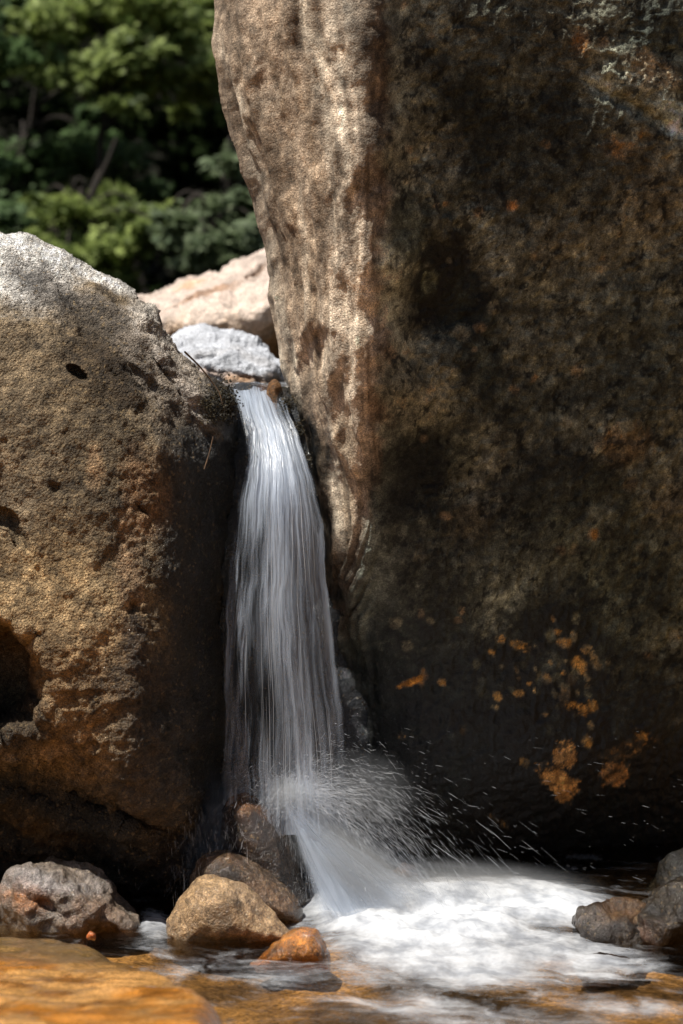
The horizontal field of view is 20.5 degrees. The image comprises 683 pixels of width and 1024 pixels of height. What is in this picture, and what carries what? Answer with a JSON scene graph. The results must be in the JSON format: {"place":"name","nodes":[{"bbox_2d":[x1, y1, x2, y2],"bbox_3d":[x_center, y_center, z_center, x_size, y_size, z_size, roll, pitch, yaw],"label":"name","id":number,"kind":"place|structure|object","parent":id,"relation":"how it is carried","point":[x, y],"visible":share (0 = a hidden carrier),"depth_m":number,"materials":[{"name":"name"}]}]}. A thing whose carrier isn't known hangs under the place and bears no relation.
{"place":"outdoors","nodes":[
{"label":"outdoors","id":0,"kind":"place"},
{"bbox_2d":[224,382,288,386],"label":"stream","id":1,"kind":"structure","parent":0,"point":[282,384],"depth_m":7.99,"materials":[{"name":"liquid"}]},
{"bbox_2d":[171,323,287,387],"bbox_3d":[-0.507,-0.693,8.797,0.656,0.391,1.098,-2,4,-24],"label":"boulder","id":2,"kind":"object","parent":1,"relation":"on","point":[241,356],"visible":0.47,"depth_m":8.48,"materials":[{"name":"stone"}]},
{"bbox_2d":[0,841,682,1023],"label":"water","id":3,"kind":"structure","parent":0,"point":[464,931],"depth_m":6.66,"materials":[{"name":"white liquid"}]},
{"bbox_2d":[86,931,95,940],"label":"pebble","id":4,"kind":"object","parent":3,"relation":"on","point":[91,935],"visible":1,"depth_m":6.55,"materials":[{"name":"stone"}]},
{"bbox_2d":[0,1,682,1023],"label":"ground","id":5,"kind":"structure","parent":0,"point":[374,987],"depth_m":6.50,"materials":[{"name":"liquid"}]},
{"bbox_2d":[0,0,66,230],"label":"maple tree","id":6,"kind":"object","parent":5,"relation":"on","point":[23,51],"visible":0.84,"depth_m":17.91,"materials":[{"name":"green plant"}]},
{"bbox_2d":[0,856,146,947],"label":"rock","id":7,"kind":"object","parent":5,"relation":"on","point":[51,895],"visible":0.91,"depth_m":6.77,"materials":[{"name":"stone"}]},
{"bbox_2d":[0,86,174,233],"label":"maple tree","id":8,"kind":"object","parent":5,"relation":"on","point":[50,150],"visible":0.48,"depth_m":19.29,"materials":[{"name":"green plant"}]},
{"bbox_2d":[8,137,181,294],"bbox_3d":[-2.267,-2.348,17.373,1.848,2.220,1.922,0,4,0],"label":"maple tree","id":9,"kind":"object","parent":5,"relation":"on","point":[90,234],"visible":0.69,"depth_m":17.20,"materials":[{"name":"green plant"}]},
{"bbox_2d":[0,0,219,294],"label":"maple tree","id":10,"kind":"object","parent":5,"relation":"on","point":[135,50],"visible":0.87,"depth_m":18.04,"materials":[{"name":"green plant"}]},
{"bbox_2d":[0,937,222,1023],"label":"rock slab","id":11,"kind":"object","parent":5,"relation":"on","point":[47,981],"visible":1,"depth_m":5.46,"materials":[{"name":"orange stone"}]},
{"bbox_2d":[0,68,229,272],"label":"maple tree","id":12,"kind":"object","parent":5,"relation":"on","point":[180,167],"visible":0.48,"depth_m":20.95,"materials":[{"name":"green plant"}]},
{"bbox_2d":[0,232,238,915],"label":"boulder","id":13,"kind":"object","parent":5,"relation":"on","point":[116,502],"visible":0.86,"depth_m":6.81,"materials":[{"name":"brown stone"}]},
{"bbox_2d":[184,351,222,404],"bbox_3d":[-0.518,-0.500,7.038,0.147,0.201,0.039,-1,4,-17],"label":"twig","id":14,"kind":"object","parent":13,"relation":"hanging from","point":[191,358],"visible":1,"depth_m":7.05,"materials":[{"name":"wood"}]},
{"bbox_2d":[204,437,212,469],"bbox_3d":[-0.484,-0.215,6.881,0.006,0.120,0.054,3,5,38],"label":"twig","id":15,"kind":"object","parent":13,"relation":"hanging from","point":[208,454],"visible":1,"depth_m":6.88,"materials":[{"name":"brown wood"}]},
{"bbox_2d":[196,369,313,474],"bbox_3d":[-0.344,-0.341,7.185,0.502,0.409,0.214,-2,5,-29],"label":"moss","id":16,"kind":"object","parent":13,"relation":"attached to","point":[229,410],"visible":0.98,"depth_m":7.15,"materials":[{"name":"black plant"}]},
{"bbox_2d":[0,0,239,292],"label":"woods","id":17,"kind":"object","parent":5,"relation":"on","point":[154,284],"visible":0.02,"depth_m":22.16,"materials":[{"name":"green plant"}]},
{"bbox_2d":[143,136,263,276],"bbox_3d":[-1.064,-2.377,16.421,1.424,2.404,1.553,0,4,0],"label":"maple tree","id":18,"kind":"object","parent":5,"relation":"on","point":[197,238],"visible":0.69,"depth_m":16.17,"materials":[{"name":"green plant"}]},
{"bbox_2d":[137,248,278,358],"bbox_3d":[-0.393,-1.038,10.641,1.568,1.116,2.243,0,4,0],"label":"boulder","id":19,"kind":"object","parent":5,"relation":"on","point":[232,294],"visible":0.14,"depth_m":9.77,"materials":[{"name":"stone"}]},
{"bbox_2d":[166,874,289,965],"bbox_3d":[-0.399,1.461,6.718,0.390,0.338,0.346,3,5,40],"label":"rock","id":20,"kind":"object","parent":5,"relation":"on","point":[212,909],"visible":0.96,"depth_m":6.64,"materials":[{"name":"stone"}]},
{"bbox_2d":[189,850,304,928],"bbox_3d":[-0.351,1.401,6.901,0.347,0.327,0.354,-4,6,-44],"label":"rock","id":21,"kind":"object","parent":5,"relation":"on","point":[274,893],"visible":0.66,"depth_m":6.83,"materials":[{"name":"stone"}]},
{"bbox_2d":[220,792,311,923],"bbox_3d":[-0.297,1.304,7.068,0.308,0.534,0.322,-4,5,-41],"label":"rock","id":22,"kind":"object","parent":5,"relation":"on","point":[252,829],"visible":0.61,"depth_m":6.96,"materials":[{"name":"stone"}]},
{"bbox_2d":[249,927,330,974],"bbox_3d":[-0.166,1.526,6.546,0.254,0.171,0.251,3,5,40],"label":"rock","id":23,"kind":"object","parent":5,"relation":"on","point":[303,943],"visible":0.94,"depth_m":6.47,"materials":[{"name":"stone"}]},
{"bbox_2d":[209,382,397,915],"bbox_3d":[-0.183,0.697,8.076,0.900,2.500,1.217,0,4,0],"label":"waterfall","id":24,"kind":"object","parent":5,"relation":"on","point":[273,730],"visible":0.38,"depth_m":7.58,"materials":[{"name":"liquid"}]},
{"bbox_2d":[266,379,288,429],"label":"rock","id":25,"kind":"object","parent":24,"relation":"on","point":[274,387],"visible":0.69,"depth_m":7.37,"materials":[{"name":"stone"}]},
{"bbox_2d":[393,863,421,877],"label":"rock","id":26,"kind":"object","parent":5,"relation":"on","point":[403,870],"visible":0.34,"depth_m":7.45,"materials":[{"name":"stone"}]},
{"bbox_2d":[211,0,682,877],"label":"boulder","id":27,"kind":"object","parent":5,"relation":"on","point":[469,216],"visible":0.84,"depth_m":7.17,"materials":[{"name":"brown stone"}]},
{"bbox_2d":[518,923,559,944],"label":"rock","id":28,"kind":"object","parent":5,"relation":"on","point":[536,927],"visible":0.11,"depth_m":6.88,"materials":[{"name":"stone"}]},
{"bbox_2d":[573,952,647,989],"bbox_3d":[0.929,1.590,6.517,0.264,0.178,0.189,0,4,0],"label":"rock","id":29,"kind":"object","parent":5,"relation":"on","point":[623,973],"visible":0.62,"depth_m":6.46,"materials":[{"name":"stone"}]},
{"bbox_2d":[572,896,670,968],"bbox_3d":[1.012,1.527,6.781,0.345,0.293,0.385,4,6,44],"label":"rock","id":30,"kind":"object","parent":5,"relation":"on","point":[613,921],"visible":0.57,"depth_m":6.66,"materials":[{"name":"stone"}]},
{"bbox_2d":[636,876,682,967],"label":"rock","id":31,"kind":"object","parent":5,"relation":"on","point":[660,919],"visible":0.64,"depth_m":6.64,"materials":[{"name":"stone"}]},
{"bbox_2d":[645,848,682,895],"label":"rock","id":32,"kind":"object","parent":5,"relation":"on","point":[670,866],"visible":0.62,"depth_m":7.34,"materials":[{"name":"stone"}]}
]}

